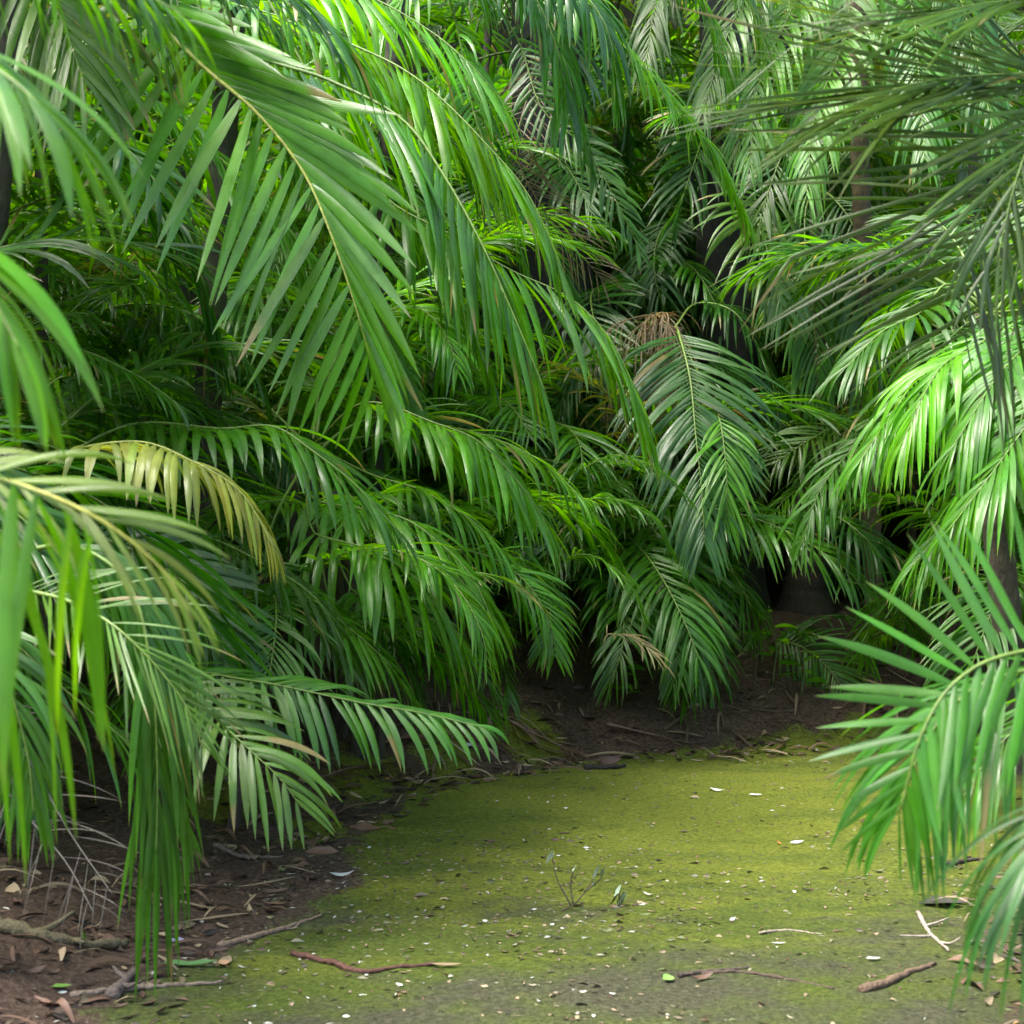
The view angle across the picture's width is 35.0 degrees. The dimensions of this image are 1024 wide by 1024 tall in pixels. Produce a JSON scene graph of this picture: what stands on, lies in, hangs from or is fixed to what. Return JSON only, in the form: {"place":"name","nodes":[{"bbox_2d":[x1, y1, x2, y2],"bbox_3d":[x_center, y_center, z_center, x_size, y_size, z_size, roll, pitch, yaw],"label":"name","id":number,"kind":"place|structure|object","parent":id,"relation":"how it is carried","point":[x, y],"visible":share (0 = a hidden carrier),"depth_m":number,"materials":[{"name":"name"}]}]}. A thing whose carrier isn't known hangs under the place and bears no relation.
{"place":"outdoors","nodes":[
{"label":"outdoors","id":0,"kind":"place"},
{"bbox_2d":[0,0,1023,1023],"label":"ground","id":1,"kind":"structure","parent":0,"point":[738,837],"depth_m":6.58,"materials":[{"name":"soil"}]},
{"bbox_2d":[0,95,63,616],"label":"palm tree","id":2,"kind":"object","parent":1,"relation":"on","point":[40,599],"visible":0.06,"depth_m":7.92,"materials":[{"name":"green plant"}]},
{"bbox_2d":[52,983,69,987],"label":"fallen leaf","id":3,"kind":"object","parent":1,"relation":"on","point":[57,985],"visible":1,"depth_m":5.01,"materials":[{"name":"green plant"}]},
{"bbox_2d":[0,910,129,949],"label":"fallen branch","id":4,"kind":"object","parent":1,"relation":"on","point":[11,926],"visible":0.93,"depth_m":5.37,"materials":[{"name":"brown wood"}]},
{"bbox_2d":[0,290,155,645],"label":"palm tree","id":5,"kind":"object","parent":1,"relation":"on","point":[31,422],"visible":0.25,"depth_m":6.84,"materials":[{"name":"green plant"}]},
{"bbox_2d":[82,928,86,939],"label":"fallen leaf","id":6,"kind":"object","parent":1,"relation":"on","point":[83,935],"visible":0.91,"depth_m":5.48,"materials":[{"name":"green plant"}]},
{"bbox_2d":[7,2,212,512],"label":"palm tree","id":7,"kind":"object","parent":1,"relation":"on","point":[54,264],"visible":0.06,"depth_m":9.41,"materials":[{"name":"green plant"}]},
{"bbox_2d":[0,0,229,880],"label":"palm tree","id":8,"kind":"object","parent":1,"relation":"on","point":[18,350],"visible":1,"depth_m":2.53,"materials":[{"name":"green plant"}]},
{"bbox_2d":[0,0,232,300],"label":"palm tree","id":9,"kind":"object","parent":1,"relation":"on","point":[23,245],"visible":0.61,"depth_m":6.51,"materials":[{"name":"green plant"}]},
{"bbox_2d":[105,965,134,999],"bbox_3d":[-1.220,1.478,5.119,0.096,0.065,0.272,0,0,-7],"label":"root stub","id":10,"kind":"object","parent":1,"relation":"on","point":[115,990],"visible":0.93,"depth_m":5.05,"materials":[{"name":"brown wood"}]},
{"bbox_2d":[0,544,251,1004],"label":"palm tree","id":11,"kind":"object","parent":1,"relation":"on","point":[159,689],"visible":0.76,"depth_m":4.60,"materials":[{"name":"green plant"}]},
{"bbox_2d":[0,101,253,697],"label":"palm tree","id":12,"kind":"object","parent":1,"relation":"on","point":[28,216],"visible":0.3,"depth_m":7.39,"materials":[{"name":"green plant"}]},
{"bbox_2d":[0,413,282,846],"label":"palm tree","id":13,"kind":"object","parent":1,"relation":"on","point":[43,559],"visible":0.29,"depth_m":6.26,"materials":[{"name":"green plant"}]},
{"bbox_2d":[0,391,291,640],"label":"palm tree","id":14,"kind":"object","parent":1,"relation":"on","point":[89,435],"visible":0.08,"depth_m":8.16,"materials":[{"name":"green plant"}]},
{"bbox_2d":[69,980,223,995],"bbox_3d":[-1.143,1.486,5.087,0.484,0.040,0.050,0,0,-28],"label":"stick","id":15,"kind":"object","parent":1,"relation":"on","point":[101,990],"visible":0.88,"depth_m":5.09,"materials":[{"name":"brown wood"}]},
{"bbox_2d":[3,0,308,708],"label":"palm tree","id":16,"kind":"object","parent":1,"relation":"on","point":[42,268],"visible":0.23,"depth_m":8.52,"materials":[{"name":"green plant"}]},
{"bbox_2d":[13,176,303,462],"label":"palm tree","id":17,"kind":"object","parent":1,"relation":"on","point":[110,252],"depth_m":12.31,"materials":[{"name":"green plant"}]},
{"bbox_2d":[163,959,215,964],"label":"fallen leaf","id":18,"kind":"object","parent":1,"relation":"on","point":[195,962],"visible":0.91,"depth_m":5.37,"materials":[{"name":"green plant"}]},
{"bbox_2d":[11,0,374,618],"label":"palm tree","id":19,"kind":"object","parent":1,"relation":"on","point":[132,323],"visible":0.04,"depth_m":10.25,"materials":[{"name":"green plant"}]},
{"bbox_2d":[12,227,432,606],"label":"palm tree","id":20,"kind":"object","parent":1,"relation":"on","point":[104,268],"visible":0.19,"depth_m":9.80,"materials":[{"name":"green plant"}]},
{"bbox_2d":[217,959,228,964],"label":"fallen leaf","id":21,"kind":"object","parent":1,"relation":"on","point":[222,961],"visible":1,"depth_m":5.39,"materials":[{"name":"beige plant"}]},
{"bbox_2d":[212,842,281,858],"bbox_3d":[-1.157,1.478,7.070,0.332,0.064,0.058,0,0,13],"label":"stick","id":22,"kind":"object","parent":1,"relation":"on","point":[220,846],"visible":0.98,"depth_m":7.06,"materials":[{"name":"brown wood"}]},
{"bbox_2d":[1,323,495,615],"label":"palm tree","id":23,"kind":"object","parent":1,"relation":"on","point":[101,345],"visible":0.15,"depth_m":9.52,"materials":[{"name":"green plant"}]},
{"bbox_2d":[0,332,509,852],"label":"palm tree","id":24,"kind":"object","parent":1,"relation":"on","point":[302,458],"visible":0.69,"depth_m":6.42,"materials":[{"name":"green plant"}]},
{"bbox_2d":[11,4,498,568],"bbox_3d":[-1.693,-1.185,9.629,3.302,4.114,3.457,0,0,0],"label":"palm tree","id":25,"kind":"object","parent":1,"relation":"on","point":[145,290],"visible":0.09,"depth_m":9.22,"materials":[{"name":"green plant"}]},
{"bbox_2d":[17,524,507,829],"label":"palm tree","id":26,"kind":"object","parent":1,"relation":"on","point":[433,561],"visible":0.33,"depth_m":6.95,"materials":[{"name":"green plant"}]},
{"bbox_2d":[216,913,323,946],"bbox_3d":[-0.847,1.493,5.814,0.045,0.035,0.538,0,0,36],"label":"stick","id":27,"kind":"object","parent":1,"relation":"on","point":[256,935],"visible":1,"depth_m":5.75,"materials":[{"name":"brown wood"}]},
{"bbox_2d":[0,0,561,463],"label":"palm tree","id":28,"kind":"object","parent":1,"relation":"on","point":[284,106],"visible":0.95,"depth_m":5.84,"materials":[{"name":"green plant"}]},
{"bbox_2d":[133,0,474,567],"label":"palm tree","id":29,"kind":"object","parent":1,"relation":"on","point":[308,205],"visible":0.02,"depth_m":12.51,"materials":[{"name":"green plant"}]},
{"bbox_2d":[162,41,509,557],"bbox_3d":[-1.609,-1.647,13.958,3.364,4.326,3.908,0,0,33],"label":"palm tree","id":30,"kind":"object","parent":1,"relation":"on","point":[438,155],"visible":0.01,"depth_m":13.30,"materials":[{"name":"green plant"}]},
{"bbox_2d":[71,266,602,758],"bbox_3d":[-0.715,-0.011,8.646,2.853,2.910,3.191,0,0,-41],"label":"palm tree","id":31,"kind":"object","parent":1,"relation":"on","point":[471,452],"visible":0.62,"depth_m":7.89,"materials":[{"name":"green plant"}]},
{"bbox_2d":[330,870,353,875],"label":"fallen leaf","id":32,"kind":"object","parent":1,"relation":"on","point":[341,874],"visible":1,"depth_m":6.71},
{"bbox_2d":[79,218,617,576],"bbox_3d":[-1.097,-0.537,10.535,3.324,2.830,3.246,0,0,-30],"label":"palm tree","id":33,"kind":"object","parent":1,"relation":"on","point":[446,367],"visible":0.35,"depth_m":9.83,"materials":[{"name":"green plant"}]},
{"bbox_2d":[290,950,433,973],"bbox_3d":[-0.526,1.492,5.361,0.528,0.035,0.154,0,0,21],"label":"stick","id":34,"kind":"object","parent":1,"relation":"on","point":[328,961],"visible":1,"depth_m":5.33,"materials":[{"name":"brown wood"}]},
{"bbox_2d":[314,760,413,782],"bbox_3d":[-0.854,1.423,8.786,0.432,0.137,0.890,0,0,39],"label":"fallen frond","id":35,"kind":"object","parent":1,"relation":"on","point":[338,771],"visible":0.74,"depth_m":8.75,"materials":[{"name":"brown plant"}]},
{"bbox_2d":[158,472,627,759],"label":"palm tree","id":36,"kind":"object","parent":1,"relation":"on","point":[555,633],"visible":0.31,"depth_m":8.59,"materials":[{"name":"green plant"}]},
{"bbox_2d":[201,106,628,563],"bbox_3d":[-0.822,-0.984,11.214,3.264,3.623,3.280,0,0,0],"label":"palm tree","id":37,"kind":"object","parent":1,"relation":"on","point":[599,227],"visible":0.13,"depth_m":10.93,"materials":[{"name":"green plant"}]},
{"bbox_2d":[186,0,660,714],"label":"palm tree","id":38,"kind":"object","parent":1,"relation":"on","point":[474,154],"visible":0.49,"depth_m":7.52,"materials":[{"name":"green plant"}]},
{"bbox_2d":[232,0,618,568],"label":"palm tree","id":39,"kind":"object","parent":1,"relation":"on","point":[509,368],"visible":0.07,"depth_m":11.73,"materials":[{"name":"green plant"}]},
{"bbox_2d":[430,963,460,965],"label":"fallen leaf","id":40,"kind":"object","parent":1,"relation":"on","point":[445,964],"visible":1,"depth_m":5.32,"materials":[{"name":"beige plant"}]},
{"bbox_2d":[385,732,516,755],"bbox_3d":[-0.406,1.361,9.470,0.959,0.196,0.383,0,0,-28],"label":"fallen frond","id":41,"kind":"object","parent":1,"relation":"on","point":[420,737],"visible":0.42,"depth_m":9.43,"materials":[{"name":"brown plant"}]},
{"bbox_2d":[216,342,762,630],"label":"palm tree","id":42,"kind":"object","parent":1,"relation":"on","point":[593,437],"visible":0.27,"depth_m":10.40,"materials":[{"name":"green plant"}]},
{"bbox_2d":[360,0,623,551],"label":"palm tree","id":43,"kind":"object","parent":1,"relation":"on","point":[487,39],"visible":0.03,"depth_m":14.57,"materials":[{"name":"green plant"}]},
{"bbox_2d":[300,445,688,695],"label":"palm tree","id":44,"kind":"object","parent":1,"relation":"on","point":[487,523],"visible":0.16,"depth_m":9.77,"materials":[{"name":"green plant"}]},
{"bbox_2d":[0,610,1023,1023],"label":"leaf litter","id":45,"kind":"object","parent":1,"relation":"on","point":[64,1008],"visible":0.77,"depth_m":6.69,"materials":[{"name":"brown plant"}]},
{"bbox_2d":[2,0,1023,582],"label":"undergrowth","id":46,"kind":"object","parent":1,"relation":"on","point":[654,152],"visible":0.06,"depth_m":14.37,"materials":[{"name":"green plant"}]},
{"bbox_2d":[343,327,691,557],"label":"palm tree","id":47,"kind":"object","parent":1,"relation":"on","point":[488,418],"visible":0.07,"depth_m":11.68,"materials":[{"name":"green plant"}]},
{"bbox_2d":[493,709,588,761],"bbox_3d":[0.185,1.370,9.871,0.614,0.336,0.447,0,0,0],"label":"fallen frond","id":48,"kind":"object","parent":1,"relation":"on","point":[526,730],"visible":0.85,"depth_m":9.87,"materials":[{"name":"brown plant"}]},
{"bbox_2d":[495,0,604,606],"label":"tree","id":49,"kind":"object","parent":1,"relation":"on","point":[533,266],"visible":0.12,"depth_m":12.31,"materials":[{"name":"green plant"}]},
{"bbox_2d":[394,539,706,710],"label":"palm tree","id":50,"kind":"object","parent":1,"relation":"on","point":[610,659],"visible":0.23,"depth_m":10.03,"materials":[{"name":"green plant"}]},
{"bbox_2d":[345,0,761,463],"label":"palm tree","id":51,"kind":"object","parent":1,"relation":"on","point":[628,141],"visible":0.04,"depth_m":13.09,"materials":[{"name":"green plant"}]},
{"bbox_2d":[369,81,764,567],"bbox_3d":[0.191,-1.315,13.021,3.123,4.061,3.239,0,0,-21],"label":"palm tree","id":52,"kind":"object","parent":1,"relation":"on","point":[567,179],"visible":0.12,"depth_m":12.24,"materials":[{"name":"green plant"}]},
{"bbox_2d":[354,0,780,613],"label":"palm tree","id":53,"kind":"object","parent":1,"relation":"on","point":[552,24],"visible":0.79,"depth_m":9.63,"materials":[{"name":"green plant"}]},
{"bbox_2d":[546,850,604,911],"bbox_3d":[0.239,1.386,6.092,0.220,0.226,0.044,0,0,6],"label":"sprig","id":54,"kind":"object","parent":1,"relation":"on","point":[550,855],"visible":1,"depth_m":6.09,"materials":[{"name":"green plant"}]},
{"bbox_2d":[302,430,884,726],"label":"palm tree","id":55,"kind":"object","parent":1,"relation":"on","point":[607,498],"visible":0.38,"depth_m":10.20,"materials":[{"name":"green plant"}]},
{"bbox_2d":[345,379,861,699],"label":"palm tree","id":56,"kind":"object","parent":1,"relation":"on","point":[696,604],"visible":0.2,"depth_m":10.16,"materials":[{"name":"green plant"}]},
{"bbox_2d":[583,763,626,769],"bbox_3d":[0.544,1.475,9.392,0.275,0.043,0.073,0,0,-17],"label":"log","id":57,"kind":"object","parent":1,"relation":"on","point":[597,766],"visible":0.99,"depth_m":9.36,"materials":[{"name":"brown wood"}]},
{"bbox_2d":[470,536,747,710],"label":"palm tree","id":58,"kind":"object","parent":1,"relation":"on","point":[726,654],"visible":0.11,"depth_m":10.69,"materials":[{"name":"green plant"}]},
{"bbox_2d":[611,884,626,905],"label":"sprig","id":59,"kind":"object","parent":1,"relation":"on","point":[622,896],"visible":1,"depth_m":6.17,"materials":[{"name":"green plant"}]},
{"bbox_2d":[397,201,844,537],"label":"palm tree","id":60,"kind":"object","parent":1,"relation":"on","point":[586,350],"visible":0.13,"depth_m":12.03,"materials":[{"name":"green plant"}]},
{"bbox_2d":[464,0,777,546],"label":"palm tree","id":61,"kind":"object","parent":1,"relation":"on","point":[616,226],"visible":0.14,"depth_m":12.90,"materials":[{"name":"green plant"}]},
{"bbox_2d":[601,662,645,706],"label":"seedling","id":62,"kind":"object","parent":1,"relation":"on","point":[638,667],"visible":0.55,"depth_m":10.46,"materials":[{"name":"green plant"}]},
{"bbox_2d":[493,356,775,687],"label":"palm tree","id":63,"kind":"object","parent":1,"relation":"on","point":[622,520],"visible":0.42,"depth_m":10.45,"materials":[{"name":"green plant"}]},
{"bbox_2d":[606,722,696,745],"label":"fallen frond","id":64,"kind":"object","parent":1,"relation":"on","point":[626,728],"visible":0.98,"depth_m":10.16,"materials":[{"name":"brown plant"}]},
{"bbox_2d":[663,973,673,979],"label":"fallen leaf","id":65,"kind":"object","parent":1,"relation":"on","point":[667,976],"visible":1,"depth_m":5.14,"materials":[{"name":"green plant"}]},
{"bbox_2d":[538,300,801,583],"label":"palm tree","id":66,"kind":"object","parent":1,"relation":"on","point":[676,438],"visible":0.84,"depth_m":10.41,"materials":[{"name":"green plant"}]},
{"bbox_2d":[445,85,902,573],"bbox_3d":[1.741,-1.575,13.750,3.599,4.395,3.976,0,0,37],"label":"palm tree","id":67,"kind":"object","parent":1,"relation":"on","point":[672,181],"visible":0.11,"depth_m":12.22,"materials":[{"name":"green plant"}]},
{"bbox_2d":[691,972,712,978],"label":"fallen leaf","id":68,"kind":"object","parent":1,"relation":"on","point":[704,976],"visible":1,"depth_m":5.14,"materials":[{"name":"brown plant"}]},
{"bbox_2d":[663,702,748,730],"bbox_3d":[1.216,1.317,10.507,0.681,0.137,0.166,0,0,-30],"label":"root","id":69,"kind":"object","parent":1,"relation":"on","point":[672,723],"visible":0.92,"depth_m":10.43,"materials":[{"name":"brown wood"}]},
{"bbox_2d":[677,966,749,977],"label":"twig","id":70,"kind":"object","parent":1,"relation":"on","point":[686,974],"visible":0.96,"depth_m":5.21,"materials":[{"name":"brown wood"}]},
{"bbox_2d":[713,692,724,727],"bbox_3d":[1.346,1.208,10.827,0.029,0.356,0.842,0,0,-1],"label":"stick","id":71,"kind":"object","parent":1,"relation":"on","point":[721,715],"visible":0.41,"depth_m":10.50,"materials":[{"name":"brown wood"}]},
{"bbox_2d":[714,607,730,685],"bbox_3d":[1.410,0.873,10.958,0.141,0.602,0.014,0,0,21],"label":"dead wand","id":72,"kind":"object","parent":1,"relation":"on","point":[726,659],"visible":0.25,"depth_m":10.94,"materials":[{"name":"brown wood"}]},
{"bbox_2d":[596,318,855,505],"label":"palm tree","id":73,"kind":"object","parent":1,"relation":"on","point":[778,361],"visible":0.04,"depth_m":14.06,"materials":[{"name":"green plant"}]},
{"bbox_2d":[687,0,772,612],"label":"tree","id":74,"kind":"object","parent":1,"relation":"on","point":[716,259],"visible":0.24,"depth_m":12.34,"materials":[{"name":"green plant"}]},
{"bbox_2d":[583,0,886,529],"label":"palm tree","id":75,"kind":"object","parent":1,"relation":"on","point":[665,284],"visible":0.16,"depth_m":12.31,"materials":[{"name":"green plant"}]},
{"bbox_2d":[753,616,764,688],"bbox_3d":[1.665,0.944,10.961,0.105,0.502,0.015,0,0,-35],"label":"dead wand","id":76,"kind":"object","parent":1,"relation":"on","point":[754,682],"visible":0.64,"depth_m":10.94,"materials":[{"name":"brown wood"}]},
{"bbox_2d":[576,23,952,577],"bbox_3d":[1.826,-1.668,13.660,3.367,4.646,3.336,0,0,0],"label":"palm tree","id":77,"kind":"object","parent":1,"relation":"on","point":[690,78],"visible":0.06,"depth_m":12.91,"materials":[{"name":"green plant"}]},
{"bbox_2d":[701,969,834,988],"bbox_3d":[0.817,1.478,5.152,0.433,0.015,0.084,0,0,24],"label":"twig","id":78,"kind":"object","parent":1,"relation":"on","point":[747,972],"visible":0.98,"depth_m":5.20,"materials":[{"name":"brown wood"}]},
{"bbox_2d":[747,605,801,685],"bbox_3d":[1.756,0.905,11.011,0.354,0.551,0.466,0,0,-15],"label":"seedling","id":79,"kind":"object","parent":1,"relation":"on","point":[772,649],"visible":0.82,"depth_m":10.99,"materials":[{"name":"green plant"}]},
{"bbox_2d":[758,929,815,933],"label":"twig","id":80,"kind":"object","parent":1,"relation":"on","point":[769,931],"visible":1,"depth_m":5.78,"materials":[{"name":"brown wood"}]},
{"bbox_2d":[777,644,827,695],"bbox_3d":[1.998,1.061,10.949,0.344,0.352,0.370,0,0,-36],"label":"seedling","id":81,"kind":"object","parent":1,"relation":"on","point":[815,678],"visible":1,"depth_m":10.92,"materials":[{"name":"green plant"}]},
{"bbox_2d":[727,613,886,693],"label":"palm tree","id":82,"kind":"object","parent":1,"relation":"on","point":[792,633],"visible":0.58,"depth_m":11.16,"materials":[{"name":"green plant"}]},
{"bbox_2d":[596,79,1023,443],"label":"palm tree","id":83,"kind":"object","parent":1,"relation":"on","point":[769,218],"visible":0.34,"depth_m":11.30,"materials":[{"name":"green plant"}]},
{"bbox_2d":[677,377,954,697],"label":"palm tree","id":84,"kind":"object","parent":1,"relation":"on","point":[801,594],"visible":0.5,"depth_m":10.88,"materials":[{"name":"green plant"}]},
{"bbox_2d":[626,0,1013,651],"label":"palm tree","id":85,"kind":"object","parent":1,"relation":"on","point":[660,40],"visible":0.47,"depth_m":9.95,"materials":[{"name":"green plant"}]},
{"bbox_2d":[647,0,1023,571],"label":"palm tree","id":86,"kind":"object","parent":1,"relation":"on","point":[1020,47],"visible":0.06,"depth_m":14.56,"materials":[{"name":"green plant"}]},
{"bbox_2d":[649,0,1023,466],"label":"palm tree","id":87,"kind":"object","parent":1,"relation":"on","point":[976,84],"visible":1,"depth_m":4.43,"materials":[{"name":"green plant"}]},
{"bbox_2d":[711,199,1023,774],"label":"palm tree","id":88,"kind":"object","parent":1,"relation":"on","point":[981,499],"visible":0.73,"depth_m":7.70,"materials":[{"name":"green plant"}]},
{"bbox_2d":[754,192,1023,668],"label":"palm tree","id":89,"kind":"object","parent":1,"relation":"on","point":[958,662],"visible":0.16,"depth_m":11.53,"materials":[{"name":"green plant"}]},
{"bbox_2d":[754,314,1023,604],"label":"palm tree","id":90,"kind":"object","parent":1,"relation":"on","point":[911,532],"visible":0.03,"depth_m":12.52,"materials":[{"name":"green plant"}]},
{"bbox_2d":[758,0,1023,610],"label":"palm tree","id":91,"kind":"object","parent":1,"relation":"on","point":[1010,26],"visible":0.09,"depth_m":12.62,"materials":[{"name":"green plant"}]},
{"bbox_2d":[858,962,936,992],"bbox_3d":[1.237,1.470,5.153,0.445,0.038,0.045,0,0,-45],"label":"stick","id":92,"kind":"object","parent":1,"relation":"on","point":[869,986],"visible":1,"depth_m":5.08,"materials":[{"name":"brown wood"}]},
{"bbox_2d":[808,486,1023,1023],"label":"palm tree","id":93,"kind":"object","parent":1,"relation":"on","point":[942,781],"visible":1,"depth_m":3.38,"materials":[{"name":"green plant"}]},
{"bbox_2d":[815,484,1023,737],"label":"palm tree","id":94,"kind":"object","parent":1,"relation":"on","point":[943,651],"visible":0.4,"depth_m":10.01,"materials":[{"name":"green plant"}]},
{"bbox_2d":[900,910,960,951],"bbox_3d":[1.471,1.478,5.779,0.198,0.042,0.528,0,0,9],"label":"twig","id":95,"kind":"object","parent":1,"relation":"on","point":[924,924],"visible":0.99,"depth_m":5.70,"materials":[{"name":"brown wood"}]},
{"bbox_2d":[850,194,1022,569],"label":"palm tree","id":96,"kind":"object","parent":1,"relation":"on","point":[937,313],"visible":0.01,"depth_m":14.17,"materials":[{"name":"green plant"}]},
{"bbox_2d":[919,895,961,904],"bbox_3d":[1.623,1.476,6.152,0.146,0.029,0.100,0,0,28],"label":"bark slab","id":97,"kind":"object","parent":1,"relation":"on","point":[947,901],"depth_m":6.17,"materials":[{"name":"grey wood"}]},
{"bbox_2d":[890,496,1023,663],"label":"palm tree","id":98,"kind":"object","parent":1,"relation":"on","point":[1021,519],"visible":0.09,"depth_m":11.26,"materials":[{"name":"green plant"}]},
{"bbox_2d":[947,857,984,866],"bbox_3d":[1.946,1.500,6.987,0.268,0.033,0.048,0,0,-39],"label":"stick","id":99,"kind":"object","parent":1,"relation":"on","point":[962,861],"visible":0.52,"depth_m":7.01,"materials":[{"name":"brown wood"}]},
{"bbox_2d":[917,159,1023,541],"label":"palm tree","id":100,"kind":"object","parent":1,"relation":"on","point":[949,277],"visible":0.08,"depth_m":10.51,"materials":[{"name":"green plant"}]},
{"bbox_2d":[975,241,1023,371],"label":"palm tree","id":101,"kind":"object","parent":1,"relation":"on","point":[1019,277],"visible":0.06,"depth_m":8.72,"materials":[{"name":"green plant"}]},
{"bbox_2d":[1000,155,1022,169],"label":"palm tree","id":102,"kind":"object","parent":1,"relation":"on","point":[1015,162],"visible":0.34,"depth_m":12.50,"materials":[{"name":"green plant"}]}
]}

